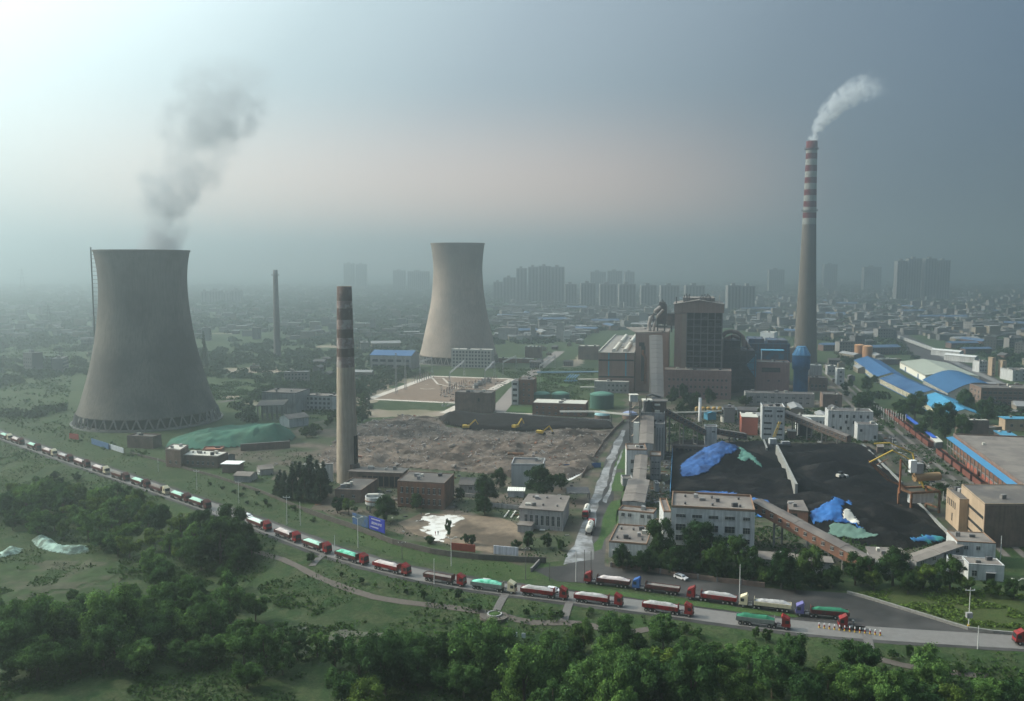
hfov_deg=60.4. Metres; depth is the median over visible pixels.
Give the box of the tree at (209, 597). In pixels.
[189,594,212,605]
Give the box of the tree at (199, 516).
[186,509,216,535]
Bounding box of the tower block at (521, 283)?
[516,266,526,301]
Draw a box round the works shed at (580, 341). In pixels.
[576,338,583,343]
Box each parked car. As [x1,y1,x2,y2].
[548,586,558,592]
[673,572,688,580]
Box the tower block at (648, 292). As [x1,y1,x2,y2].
[640,283,656,305]
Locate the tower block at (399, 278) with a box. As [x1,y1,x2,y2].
[393,269,405,290]
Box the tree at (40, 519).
[24,515,52,535]
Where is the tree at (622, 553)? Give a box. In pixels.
[613,543,632,569]
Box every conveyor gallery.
[622,478,649,505]
[632,451,647,478]
[639,415,653,456]
[649,335,663,398]
[666,409,705,451]
[717,428,746,441]
[753,499,875,570]
[785,410,851,443]
[909,540,963,568]
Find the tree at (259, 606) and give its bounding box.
[240,593,268,620]
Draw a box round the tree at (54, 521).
[45,513,67,530]
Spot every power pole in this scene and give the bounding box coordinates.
[522,547,529,579]
[965,587,974,625]
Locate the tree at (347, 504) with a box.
[342,498,358,514]
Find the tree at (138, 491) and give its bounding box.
[132,488,146,503]
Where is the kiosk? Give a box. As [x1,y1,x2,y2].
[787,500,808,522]
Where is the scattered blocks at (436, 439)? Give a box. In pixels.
[319,414,608,474]
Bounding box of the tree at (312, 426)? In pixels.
[309,423,315,431]
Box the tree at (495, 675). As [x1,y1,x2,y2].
[490,643,510,682]
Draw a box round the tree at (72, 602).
[68,593,87,608]
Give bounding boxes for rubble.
[319,414,614,478]
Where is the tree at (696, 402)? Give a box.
[692,398,698,407]
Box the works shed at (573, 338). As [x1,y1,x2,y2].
[570,334,579,341]
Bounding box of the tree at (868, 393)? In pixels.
[862,390,874,398]
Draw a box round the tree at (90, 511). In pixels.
[71,509,94,527]
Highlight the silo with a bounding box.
[792,346,810,391]
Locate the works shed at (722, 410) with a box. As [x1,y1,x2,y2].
[710,406,736,413]
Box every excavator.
[463,419,477,429]
[511,418,525,429]
[536,425,553,435]
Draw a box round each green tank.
[534,391,550,400]
[551,391,569,399]
[590,391,613,409]
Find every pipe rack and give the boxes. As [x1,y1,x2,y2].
[537,371,597,378]
[560,410,628,422]
[578,378,597,379]
[580,386,596,391]
[674,410,721,414]
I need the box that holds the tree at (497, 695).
[490,688,521,700]
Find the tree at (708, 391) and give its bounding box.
[705,387,713,397]
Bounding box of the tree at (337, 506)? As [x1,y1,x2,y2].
[331,496,343,512]
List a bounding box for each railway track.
[822,370,1023,557]
[828,381,1010,556]
[833,375,959,484]
[844,378,973,483]
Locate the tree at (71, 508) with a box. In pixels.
[67,505,87,526]
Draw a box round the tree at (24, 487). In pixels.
[15,482,36,492]
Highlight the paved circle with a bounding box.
[480,612,508,623]
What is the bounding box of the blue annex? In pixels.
[761,349,783,359]
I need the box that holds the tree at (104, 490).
[88,486,108,496]
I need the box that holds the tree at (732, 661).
[704,641,748,671]
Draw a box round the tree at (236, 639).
[223,618,262,664]
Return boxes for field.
[223,367,291,372]
[316,344,357,347]
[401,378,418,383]
[449,562,548,579]
[855,585,1023,630]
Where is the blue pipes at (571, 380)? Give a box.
[564,374,578,381]
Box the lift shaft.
[633,422,638,443]
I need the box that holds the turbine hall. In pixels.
[598,334,635,391]
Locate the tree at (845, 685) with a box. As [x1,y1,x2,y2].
[827,663,876,700]
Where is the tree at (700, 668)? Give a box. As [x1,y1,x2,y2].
[666,647,719,700]
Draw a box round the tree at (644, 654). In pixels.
[613,648,652,668]
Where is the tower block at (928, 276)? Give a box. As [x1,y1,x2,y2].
[920,257,936,298]
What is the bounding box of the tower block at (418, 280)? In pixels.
[407,270,429,291]
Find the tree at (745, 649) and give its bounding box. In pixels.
[735,638,760,668]
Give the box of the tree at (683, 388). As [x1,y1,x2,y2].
[677,383,688,395]
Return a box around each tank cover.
[594,413,609,418]
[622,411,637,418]
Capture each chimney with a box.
[272,270,280,356]
[337,286,359,483]
[698,398,701,421]
[794,140,818,363]
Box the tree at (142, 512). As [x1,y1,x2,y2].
[132,500,156,526]
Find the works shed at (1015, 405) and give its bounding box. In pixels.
[1012,402,1023,411]
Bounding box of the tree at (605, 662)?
[592,661,613,678]
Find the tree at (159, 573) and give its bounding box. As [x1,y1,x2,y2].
[146,559,177,583]
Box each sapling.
[306,553,315,561]
[357,577,364,583]
[419,590,428,599]
[454,589,462,598]
[523,608,529,615]
[548,609,554,616]
[682,624,689,631]
[694,627,702,637]
[752,626,759,638]
[761,628,772,642]
[887,649,896,656]
[905,644,913,657]
[955,662,961,670]
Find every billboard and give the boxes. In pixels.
[69,433,78,439]
[91,438,108,448]
[109,444,123,452]
[352,513,368,529]
[369,516,384,533]
[451,543,474,552]
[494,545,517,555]
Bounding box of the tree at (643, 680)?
[613,648,657,700]
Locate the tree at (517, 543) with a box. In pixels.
[510,539,521,546]
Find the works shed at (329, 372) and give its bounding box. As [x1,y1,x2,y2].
[323,370,332,374]
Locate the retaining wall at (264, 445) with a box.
[240,441,289,450]
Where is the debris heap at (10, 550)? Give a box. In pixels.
[0,546,22,556]
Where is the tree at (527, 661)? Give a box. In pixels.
[495,643,558,700]
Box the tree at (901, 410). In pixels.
[894,406,905,419]
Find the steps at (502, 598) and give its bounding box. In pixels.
[493,592,509,609]
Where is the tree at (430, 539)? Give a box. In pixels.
[425,535,435,543]
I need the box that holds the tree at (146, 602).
[134,595,159,624]
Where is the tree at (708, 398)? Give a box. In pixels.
[705,395,714,403]
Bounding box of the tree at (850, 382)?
[847,379,853,387]
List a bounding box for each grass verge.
[550,585,802,616]
[593,499,622,550]
[607,469,625,563]
[608,472,625,490]
[614,449,624,468]
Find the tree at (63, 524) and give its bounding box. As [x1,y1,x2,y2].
[55,517,72,538]
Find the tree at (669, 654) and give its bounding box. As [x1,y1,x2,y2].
[649,645,677,665]
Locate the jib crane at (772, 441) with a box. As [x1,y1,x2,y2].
[767,422,790,445]
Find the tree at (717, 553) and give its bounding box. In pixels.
[701,541,731,571]
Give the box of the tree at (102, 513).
[92,508,109,530]
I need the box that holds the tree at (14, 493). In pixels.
[11,491,28,508]
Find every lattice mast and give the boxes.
[395,353,396,393]
[404,356,406,389]
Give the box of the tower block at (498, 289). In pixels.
[493,280,502,299]
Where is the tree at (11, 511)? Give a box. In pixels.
[1,503,23,523]
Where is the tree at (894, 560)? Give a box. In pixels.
[870,546,913,585]
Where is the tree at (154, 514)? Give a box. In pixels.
[141,503,172,529]
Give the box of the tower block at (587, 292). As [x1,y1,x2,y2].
[580,281,595,305]
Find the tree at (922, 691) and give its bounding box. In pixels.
[902,679,945,700]
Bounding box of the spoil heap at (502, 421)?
[438,410,613,430]
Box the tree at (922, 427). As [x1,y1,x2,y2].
[913,421,929,433]
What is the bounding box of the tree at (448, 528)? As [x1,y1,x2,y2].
[444,518,451,534]
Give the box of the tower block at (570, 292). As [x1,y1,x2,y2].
[565,282,576,303]
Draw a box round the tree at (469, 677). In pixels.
[446,663,483,697]
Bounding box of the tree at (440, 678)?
[428,658,449,687]
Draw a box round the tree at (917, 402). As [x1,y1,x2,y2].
[903,390,927,418]
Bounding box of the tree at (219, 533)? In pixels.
[202,514,246,564]
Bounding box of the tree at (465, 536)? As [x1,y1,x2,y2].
[460,533,469,542]
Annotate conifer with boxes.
[200,331,208,367]
[271,474,279,495]
[275,469,285,491]
[277,470,291,498]
[283,464,297,498]
[292,461,303,498]
[293,461,298,481]
[293,464,312,501]
[299,456,316,496]
[309,454,314,468]
[309,459,327,495]
[310,468,328,502]
[320,461,333,493]
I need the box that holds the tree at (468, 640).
[446,618,506,678]
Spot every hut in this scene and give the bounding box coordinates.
[787,429,796,438]
[876,444,883,452]
[930,436,942,447]
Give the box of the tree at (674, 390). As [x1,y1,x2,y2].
[670,387,678,398]
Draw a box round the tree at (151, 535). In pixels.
[142,528,164,549]
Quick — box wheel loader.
[835,471,848,478]
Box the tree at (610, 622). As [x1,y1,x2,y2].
[596,609,635,646]
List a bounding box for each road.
[0,431,1023,648]
[218,364,422,402]
[494,351,564,411]
[564,430,625,563]
[566,419,638,565]
[603,450,622,502]
[938,355,1004,383]
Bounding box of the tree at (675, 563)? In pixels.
[666,545,689,571]
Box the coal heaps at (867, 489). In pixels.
[670,439,946,549]
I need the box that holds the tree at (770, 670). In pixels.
[748,644,802,699]
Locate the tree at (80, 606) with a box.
[72,595,91,625]
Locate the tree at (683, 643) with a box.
[673,635,702,669]
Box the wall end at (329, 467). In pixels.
[324,463,333,481]
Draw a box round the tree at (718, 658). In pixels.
[700,644,726,685]
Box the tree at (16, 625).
[0,596,53,669]
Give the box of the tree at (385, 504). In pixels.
[372,493,399,521]
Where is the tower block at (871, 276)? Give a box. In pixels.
[861,265,881,290]
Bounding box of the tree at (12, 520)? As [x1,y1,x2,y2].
[2,515,22,529]
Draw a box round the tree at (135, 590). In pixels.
[107,583,143,598]
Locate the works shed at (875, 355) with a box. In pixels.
[872,352,883,357]
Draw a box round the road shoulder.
[0,429,1023,651]
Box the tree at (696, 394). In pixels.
[692,391,700,398]
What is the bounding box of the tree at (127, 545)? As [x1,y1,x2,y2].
[114,535,142,558]
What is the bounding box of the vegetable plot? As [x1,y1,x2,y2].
[334,528,447,562]
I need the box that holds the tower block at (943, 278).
[935,258,950,298]
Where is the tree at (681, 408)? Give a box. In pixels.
[678,404,683,413]
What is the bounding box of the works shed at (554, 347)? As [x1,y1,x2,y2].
[551,345,557,349]
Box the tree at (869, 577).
[863,569,883,590]
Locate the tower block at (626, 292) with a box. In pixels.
[618,282,635,307]
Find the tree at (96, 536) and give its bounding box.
[89,529,111,549]
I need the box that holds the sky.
[0,0,1023,274]
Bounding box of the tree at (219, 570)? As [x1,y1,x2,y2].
[214,563,236,585]
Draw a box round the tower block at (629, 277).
[624,270,634,283]
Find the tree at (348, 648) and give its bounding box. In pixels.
[338,636,368,674]
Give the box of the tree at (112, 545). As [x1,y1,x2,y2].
[105,532,125,556]
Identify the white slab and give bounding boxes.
[419,513,463,541]
[567,472,582,479]
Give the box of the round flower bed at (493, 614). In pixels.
[487,610,501,616]
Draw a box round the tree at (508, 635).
[481,615,518,648]
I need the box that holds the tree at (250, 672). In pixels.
[229,661,265,688]
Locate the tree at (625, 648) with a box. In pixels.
[606,644,632,668]
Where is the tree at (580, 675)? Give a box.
[558,654,615,700]
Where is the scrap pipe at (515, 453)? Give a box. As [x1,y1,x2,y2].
[508,452,523,455]
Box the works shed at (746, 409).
[737,406,756,418]
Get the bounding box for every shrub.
[629,554,638,563]
[656,548,671,568]
[682,563,691,572]
[708,561,724,577]
[725,567,733,575]
[727,571,737,578]
[733,561,754,579]
[754,566,765,580]
[802,571,820,587]
[932,483,943,488]
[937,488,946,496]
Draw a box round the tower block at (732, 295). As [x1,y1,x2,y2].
[725,283,740,309]
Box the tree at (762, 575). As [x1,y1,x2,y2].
[757,571,769,582]
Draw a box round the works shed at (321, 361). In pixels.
[313,359,327,365]
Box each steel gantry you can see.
[419,357,432,374]
[448,361,464,390]
[484,359,495,385]
[502,355,516,374]
[538,355,555,380]
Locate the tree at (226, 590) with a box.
[210,568,249,623]
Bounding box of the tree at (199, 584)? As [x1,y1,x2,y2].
[178,577,206,593]
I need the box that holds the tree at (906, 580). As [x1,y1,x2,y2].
[897,570,916,593]
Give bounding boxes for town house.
[22,350,42,370]
[52,355,68,372]
[80,337,93,345]
[202,326,211,340]
[250,363,259,369]
[284,369,309,381]
[360,340,368,351]
[371,340,400,347]
[499,309,506,313]
[507,320,524,324]
[507,334,517,340]
[510,324,527,327]
[512,308,523,312]
[518,328,537,332]
[536,329,545,334]
[538,317,566,320]
[538,318,546,328]
[538,335,555,337]
[564,326,575,329]
[566,306,587,310]
[574,314,580,320]
[575,326,598,332]
[580,308,587,312]
[591,319,618,321]
[599,311,605,316]
[602,323,617,330]
[606,311,615,318]
[618,301,622,308]
[620,319,629,326]
[631,322,652,326]
[726,315,734,320]
[747,308,755,313]
[753,307,775,309]
[757,311,766,319]
[759,323,770,328]
[761,321,775,325]
[767,314,777,323]
[788,296,794,302]
[789,308,796,314]
[789,318,795,324]
[817,306,828,311]
[817,318,835,320]
[817,321,826,325]
[818,343,834,350]
[819,326,838,331]
[826,295,832,302]
[829,299,835,304]
[829,315,839,319]
[835,312,842,318]
[835,339,855,354]
[836,302,857,304]
[839,351,861,358]
[850,333,864,344]
[860,331,872,333]
[863,303,871,309]
[864,316,874,320]
[865,339,873,344]
[870,344,900,354]
[873,326,893,339]
[900,309,924,312]
[908,314,915,321]
[919,315,940,318]
[925,307,940,312]
[930,301,940,305]
[940,315,968,317]
[943,307,954,312]
[945,341,978,347]
[950,336,980,340]
[954,309,965,314]
[959,337,983,343]
[960,347,991,353]
[963,308,972,312]
[963,320,979,328]
[983,321,998,325]
[984,334,996,350]
[996,338,1003,346]
[997,352,1011,358]
[1003,335,1023,349]
[1004,321,1023,325]
[1009,322,1023,328]
[1014,341,1023,353]
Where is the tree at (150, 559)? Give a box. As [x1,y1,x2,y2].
[139,545,166,575]
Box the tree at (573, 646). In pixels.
[546,637,587,670]
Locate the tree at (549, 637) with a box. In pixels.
[539,628,562,647]
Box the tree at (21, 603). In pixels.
[17,599,24,605]
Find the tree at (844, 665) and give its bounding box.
[833,662,860,698]
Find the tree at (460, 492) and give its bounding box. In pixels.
[454,487,464,500]
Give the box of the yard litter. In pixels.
[258,381,945,547]
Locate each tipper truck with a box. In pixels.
[0,433,12,440]
[10,436,24,444]
[26,442,41,450]
[42,447,57,456]
[57,453,73,461]
[73,458,90,467]
[91,464,109,474]
[110,470,129,480]
[130,477,150,487]
[149,483,169,494]
[169,490,190,502]
[188,497,211,508]
[246,517,271,530]
[274,527,300,542]
[301,538,331,553]
[334,549,368,565]
[372,559,411,575]
[423,571,466,586]
[470,579,516,593]
[520,584,568,600]
[574,591,623,607]
[583,570,630,588]
[632,576,680,595]
[642,600,693,616]
[686,585,736,604]
[736,612,790,629]
[739,592,791,612]
[794,601,849,619]
[837,613,864,630]
[1012,628,1023,645]
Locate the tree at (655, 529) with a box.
[646,517,675,562]
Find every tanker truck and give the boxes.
[582,503,590,518]
[585,518,594,534]
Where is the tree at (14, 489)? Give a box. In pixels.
[10,484,21,491]
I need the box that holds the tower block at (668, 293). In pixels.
[659,283,679,305]
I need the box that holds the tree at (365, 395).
[360,391,370,401]
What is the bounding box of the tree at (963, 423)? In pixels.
[947,413,973,433]
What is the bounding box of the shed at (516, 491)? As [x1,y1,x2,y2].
[507,487,525,496]
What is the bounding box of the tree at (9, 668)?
[0,641,19,682]
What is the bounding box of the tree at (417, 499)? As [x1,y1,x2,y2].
[410,493,421,509]
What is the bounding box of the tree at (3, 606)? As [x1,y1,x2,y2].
[0,603,23,612]
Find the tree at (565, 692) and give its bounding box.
[526,678,584,700]
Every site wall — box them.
[129,452,302,509]
[303,507,545,562]
[454,493,475,497]
[492,503,518,509]
[525,414,610,421]
[530,559,539,571]
[581,441,603,477]
[603,419,623,441]
[610,562,764,587]
[847,591,1012,634]
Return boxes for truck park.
[534,565,1004,634]
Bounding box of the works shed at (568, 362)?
[563,360,573,365]
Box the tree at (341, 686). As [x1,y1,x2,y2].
[324,666,359,700]
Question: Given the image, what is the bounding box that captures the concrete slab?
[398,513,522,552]
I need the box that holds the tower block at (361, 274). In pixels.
[356,263,367,287]
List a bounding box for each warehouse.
[854,356,904,382]
[879,374,948,398]
[899,359,979,381]
[922,370,988,399]
[924,392,981,418]
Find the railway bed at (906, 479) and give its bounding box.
[846,403,1008,547]
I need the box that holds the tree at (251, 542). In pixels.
[245,535,262,556]
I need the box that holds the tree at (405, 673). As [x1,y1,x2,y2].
[397,649,410,681]
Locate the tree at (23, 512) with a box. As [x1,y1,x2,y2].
[17,505,40,521]
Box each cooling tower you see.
[70,247,222,432]
[419,243,498,365]
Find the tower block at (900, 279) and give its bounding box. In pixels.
[893,259,907,298]
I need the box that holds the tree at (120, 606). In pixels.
[77,580,144,654]
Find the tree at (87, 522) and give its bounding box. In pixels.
[75,509,106,539]
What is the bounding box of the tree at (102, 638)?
[81,616,127,669]
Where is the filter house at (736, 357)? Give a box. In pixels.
[722,329,755,392]
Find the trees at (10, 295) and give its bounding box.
[0,283,1023,423]
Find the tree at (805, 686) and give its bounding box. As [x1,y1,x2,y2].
[783,671,827,700]
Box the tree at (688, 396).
[682,392,694,404]
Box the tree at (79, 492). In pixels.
[67,482,88,504]
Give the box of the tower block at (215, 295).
[209,289,222,303]
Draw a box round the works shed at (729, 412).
[723,404,734,422]
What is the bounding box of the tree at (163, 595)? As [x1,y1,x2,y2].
[146,573,197,612]
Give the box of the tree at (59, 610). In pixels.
[24,592,79,638]
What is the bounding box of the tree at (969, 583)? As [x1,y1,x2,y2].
[959,577,975,595]
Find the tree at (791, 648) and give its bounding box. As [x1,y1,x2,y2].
[774,632,808,668]
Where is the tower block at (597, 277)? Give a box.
[590,270,605,292]
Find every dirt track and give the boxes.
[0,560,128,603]
[5,577,122,605]
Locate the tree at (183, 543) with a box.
[171,533,196,558]
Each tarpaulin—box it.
[680,441,738,476]
[698,490,736,493]
[737,447,761,466]
[810,497,862,527]
[828,522,877,538]
[843,509,859,523]
[910,534,945,543]
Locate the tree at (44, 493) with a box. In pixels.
[31,489,48,510]
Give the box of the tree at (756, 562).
[744,555,768,574]
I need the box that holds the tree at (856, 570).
[842,551,873,585]
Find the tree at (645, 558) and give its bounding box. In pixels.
[636,549,653,571]
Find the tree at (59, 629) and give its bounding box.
[43,618,67,648]
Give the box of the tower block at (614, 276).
[607,269,621,289]
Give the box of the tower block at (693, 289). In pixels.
[684,283,704,295]
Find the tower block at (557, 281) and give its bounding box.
[551,265,564,300]
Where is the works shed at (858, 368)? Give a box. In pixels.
[853,364,864,373]
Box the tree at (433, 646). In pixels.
[419,631,455,668]
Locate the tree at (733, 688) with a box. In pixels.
[715,665,767,700]
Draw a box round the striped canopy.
[566,487,589,502]
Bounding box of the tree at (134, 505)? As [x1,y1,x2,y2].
[125,498,145,521]
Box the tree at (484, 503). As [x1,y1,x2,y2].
[474,496,493,514]
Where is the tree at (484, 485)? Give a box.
[473,472,499,498]
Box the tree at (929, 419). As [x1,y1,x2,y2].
[922,409,936,428]
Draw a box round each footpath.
[254,551,488,613]
[500,611,648,632]
[882,658,988,678]
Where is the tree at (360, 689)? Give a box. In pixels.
[346,675,385,700]
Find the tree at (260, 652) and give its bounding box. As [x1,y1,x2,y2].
[244,623,286,672]
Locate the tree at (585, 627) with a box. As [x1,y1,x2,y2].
[561,618,596,655]
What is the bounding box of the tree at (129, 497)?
[123,494,140,512]
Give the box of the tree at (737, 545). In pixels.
[720,534,757,568]
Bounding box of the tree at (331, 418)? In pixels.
[326,416,333,422]
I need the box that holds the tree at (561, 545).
[557,539,564,549]
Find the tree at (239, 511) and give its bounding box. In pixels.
[210,503,247,532]
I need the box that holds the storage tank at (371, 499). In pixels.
[365,493,382,512]
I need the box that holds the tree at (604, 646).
[590,631,623,667]
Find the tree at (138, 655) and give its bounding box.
[115,637,155,673]
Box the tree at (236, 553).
[225,539,252,569]
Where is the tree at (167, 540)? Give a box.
[159,533,177,552]
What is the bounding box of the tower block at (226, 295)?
[223,290,230,300]
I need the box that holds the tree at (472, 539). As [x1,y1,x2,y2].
[469,534,475,543]
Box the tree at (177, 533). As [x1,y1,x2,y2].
[170,530,181,544]
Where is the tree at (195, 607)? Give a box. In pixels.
[184,590,219,625]
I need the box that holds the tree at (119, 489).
[106,481,133,500]
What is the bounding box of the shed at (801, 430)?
[795,416,811,436]
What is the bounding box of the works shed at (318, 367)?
[313,364,323,371]
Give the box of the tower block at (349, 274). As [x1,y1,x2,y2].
[343,262,355,287]
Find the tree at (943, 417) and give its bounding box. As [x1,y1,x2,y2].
[931,401,957,437]
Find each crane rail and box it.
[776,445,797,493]
[861,444,901,482]
[917,503,946,533]
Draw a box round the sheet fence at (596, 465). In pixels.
[591,463,600,467]
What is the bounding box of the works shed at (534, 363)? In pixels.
[529,360,542,367]
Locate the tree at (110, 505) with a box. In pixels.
[101,495,129,519]
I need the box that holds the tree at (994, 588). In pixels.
[982,579,1002,595]
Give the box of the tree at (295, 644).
[281,629,310,660]
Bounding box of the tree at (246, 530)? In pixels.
[238,521,256,540]
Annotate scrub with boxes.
[0,340,149,457]
[208,376,366,418]
[235,416,579,557]
[493,367,593,401]
[624,491,948,576]
[667,408,894,442]
[872,422,967,504]
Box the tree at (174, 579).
[169,571,187,594]
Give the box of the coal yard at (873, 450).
[664,442,937,546]
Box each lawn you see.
[506,406,531,412]
[537,376,575,385]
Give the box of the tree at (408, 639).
[381,625,415,653]
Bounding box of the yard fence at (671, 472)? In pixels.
[670,448,672,494]
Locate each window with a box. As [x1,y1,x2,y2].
[379,476,382,485]
[384,476,388,486]
[390,477,393,486]
[535,515,537,524]
[546,516,548,525]
[557,516,559,526]
[641,346,644,380]
[675,534,684,540]
[676,514,685,517]
[676,523,684,530]
[692,514,701,518]
[708,515,718,519]
[710,525,717,532]
[725,516,734,519]
[725,526,734,533]
[743,528,749,534]
[762,367,779,371]
[799,424,809,435]
[968,504,982,518]
[968,516,982,531]
[972,570,976,576]
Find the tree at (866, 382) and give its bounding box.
[861,375,873,391]
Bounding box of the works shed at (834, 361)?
[828,358,840,364]
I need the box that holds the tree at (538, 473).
[524,464,558,493]
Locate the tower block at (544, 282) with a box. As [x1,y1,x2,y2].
[539,264,550,300]
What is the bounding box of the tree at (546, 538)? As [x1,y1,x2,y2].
[540,533,551,546]
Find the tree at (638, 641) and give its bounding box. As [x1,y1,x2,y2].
[628,632,650,651]
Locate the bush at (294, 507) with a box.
[287,504,296,509]
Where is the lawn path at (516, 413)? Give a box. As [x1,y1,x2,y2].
[496,412,531,413]
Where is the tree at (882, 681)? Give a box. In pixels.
[865,668,911,700]
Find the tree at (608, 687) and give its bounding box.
[592,669,638,700]
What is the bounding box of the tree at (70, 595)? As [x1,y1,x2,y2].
[66,588,79,600]
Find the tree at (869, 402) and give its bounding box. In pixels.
[864,398,872,407]
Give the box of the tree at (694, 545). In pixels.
[680,519,726,560]
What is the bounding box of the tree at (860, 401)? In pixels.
[854,395,867,407]
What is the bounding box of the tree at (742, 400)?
[738,395,752,405]
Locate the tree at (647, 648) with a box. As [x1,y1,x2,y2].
[645,647,667,657]
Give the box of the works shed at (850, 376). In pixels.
[847,374,854,380]
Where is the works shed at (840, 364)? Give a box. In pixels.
[837,361,844,367]
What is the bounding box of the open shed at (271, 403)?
[256,399,287,419]
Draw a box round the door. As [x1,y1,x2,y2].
[986,572,996,580]
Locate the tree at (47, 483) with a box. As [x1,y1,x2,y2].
[27,478,56,500]
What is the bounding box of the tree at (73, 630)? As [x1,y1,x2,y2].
[50,615,84,644]
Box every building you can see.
[127,433,161,448]
[165,444,188,467]
[183,450,227,467]
[202,446,224,451]
[220,460,244,472]
[228,453,235,460]
[233,471,257,481]
[257,464,273,475]
[262,387,309,413]
[279,412,309,427]
[307,392,336,410]
[335,477,377,502]
[347,466,408,487]
[370,350,418,369]
[397,471,453,509]
[451,348,493,368]
[455,389,495,413]
[458,477,477,492]
[498,326,518,339]
[498,357,533,362]
[511,457,544,485]
[512,378,518,404]
[516,334,531,342]
[517,521,534,532]
[518,377,536,404]
[518,493,569,530]
[525,345,541,357]
[532,398,587,416]
[556,322,563,341]
[563,331,571,341]
[578,345,599,359]
[594,379,628,392]
[609,523,652,556]
[618,505,656,524]
[621,475,631,485]
[625,443,646,476]
[626,327,669,390]
[642,408,664,455]
[650,451,660,479]
[651,399,667,452]
[653,480,658,491]
[655,421,664,459]
[659,498,670,544]
[664,367,731,399]
[671,491,754,557]
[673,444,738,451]
[704,424,716,444]
[739,412,757,434]
[744,389,814,406]
[754,359,789,390]
[758,551,795,566]
[760,331,777,339]
[760,403,784,439]
[790,346,794,362]
[796,554,833,574]
[798,413,824,424]
[808,363,821,375]
[808,375,827,390]
[820,391,841,408]
[825,364,835,374]
[825,407,872,436]
[835,367,844,384]
[854,421,877,440]
[865,546,909,573]
[875,357,900,364]
[930,348,963,355]
[943,353,978,362]
[945,486,968,530]
[946,433,1023,483]
[946,530,995,557]
[946,554,966,573]
[955,417,988,434]
[961,484,1023,546]
[962,556,1004,581]
[969,383,1023,406]
[972,359,987,372]
[987,357,995,375]
[989,425,1001,433]
[993,430,1016,435]
[998,360,1006,375]
[998,415,1023,430]
[1000,368,1023,380]
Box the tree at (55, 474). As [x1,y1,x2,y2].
[50,471,58,478]
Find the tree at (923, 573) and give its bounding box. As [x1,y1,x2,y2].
[912,563,938,588]
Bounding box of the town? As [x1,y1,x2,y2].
[0,280,1023,339]
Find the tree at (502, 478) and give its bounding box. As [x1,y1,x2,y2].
[490,467,506,487]
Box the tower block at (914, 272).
[905,257,921,300]
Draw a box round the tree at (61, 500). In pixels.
[51,490,74,514]
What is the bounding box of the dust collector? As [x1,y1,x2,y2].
[642,394,660,411]
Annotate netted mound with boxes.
[166,423,295,448]
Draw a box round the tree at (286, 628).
[272,621,292,645]
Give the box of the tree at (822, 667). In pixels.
[812,655,840,689]
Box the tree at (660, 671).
[645,655,676,700]
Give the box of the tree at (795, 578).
[785,568,804,591]
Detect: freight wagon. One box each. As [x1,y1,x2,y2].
[894,416,903,424]
[899,420,908,428]
[905,424,912,432]
[910,428,920,436]
[916,433,926,442]
[922,437,933,447]
[936,448,948,458]
[944,454,956,464]
[953,461,966,472]
[962,468,976,480]
[972,476,987,483]
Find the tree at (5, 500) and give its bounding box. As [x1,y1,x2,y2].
[0,490,17,516]
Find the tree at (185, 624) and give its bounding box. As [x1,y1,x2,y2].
[169,606,208,642]
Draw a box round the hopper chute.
[747,354,755,376]
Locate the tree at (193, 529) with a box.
[183,521,204,538]
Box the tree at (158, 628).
[132,606,178,650]
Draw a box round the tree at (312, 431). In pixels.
[308,429,316,436]
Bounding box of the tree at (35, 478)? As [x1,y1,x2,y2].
[31,476,40,481]
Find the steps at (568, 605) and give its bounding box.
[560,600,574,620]
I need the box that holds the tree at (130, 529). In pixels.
[117,521,144,536]
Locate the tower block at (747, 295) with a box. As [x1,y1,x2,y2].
[741,283,754,306]
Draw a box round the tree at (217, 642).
[198,633,227,660]
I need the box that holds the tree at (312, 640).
[303,631,329,656]
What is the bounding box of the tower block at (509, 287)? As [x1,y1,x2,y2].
[503,275,515,302]
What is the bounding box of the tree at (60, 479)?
[53,477,63,482]
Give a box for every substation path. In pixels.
[366,376,431,398]
[370,399,454,402]
[432,376,511,378]
[440,379,513,412]
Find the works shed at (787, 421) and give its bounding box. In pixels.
[756,412,790,423]
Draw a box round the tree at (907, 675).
[895,667,919,684]
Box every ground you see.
[0,275,1023,700]
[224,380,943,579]
[356,376,406,408]
[365,409,444,416]
[562,355,582,366]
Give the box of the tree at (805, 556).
[794,544,825,574]
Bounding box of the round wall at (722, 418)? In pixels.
[720,414,723,421]
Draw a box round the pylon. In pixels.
[86,338,92,355]
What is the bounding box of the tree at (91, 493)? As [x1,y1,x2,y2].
[85,486,103,504]
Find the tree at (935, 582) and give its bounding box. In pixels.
[927,574,948,591]
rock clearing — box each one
[274,624,307,636]
[281,629,382,659]
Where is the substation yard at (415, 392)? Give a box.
[375,377,507,401]
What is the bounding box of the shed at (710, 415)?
[704,410,715,419]
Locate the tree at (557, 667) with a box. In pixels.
[542,650,581,691]
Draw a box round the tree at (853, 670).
[848,664,880,674]
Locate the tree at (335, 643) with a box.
[319,633,344,668]
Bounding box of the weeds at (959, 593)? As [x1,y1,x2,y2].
[860,585,1023,628]
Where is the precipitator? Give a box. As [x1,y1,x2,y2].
[741,336,794,361]
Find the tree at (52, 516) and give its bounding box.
[31,509,54,521]
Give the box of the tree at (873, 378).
[870,375,878,382]
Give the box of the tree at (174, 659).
[166,637,184,661]
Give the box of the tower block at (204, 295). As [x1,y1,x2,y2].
[201,289,208,302]
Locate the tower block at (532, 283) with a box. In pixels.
[528,265,538,300]
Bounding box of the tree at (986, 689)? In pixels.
[967,676,1007,700]
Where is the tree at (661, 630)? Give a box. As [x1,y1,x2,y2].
[647,612,680,650]
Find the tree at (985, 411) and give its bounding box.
[974,399,995,419]
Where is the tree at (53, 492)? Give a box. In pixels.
[46,484,69,507]
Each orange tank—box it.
[854,343,863,353]
[862,345,872,356]

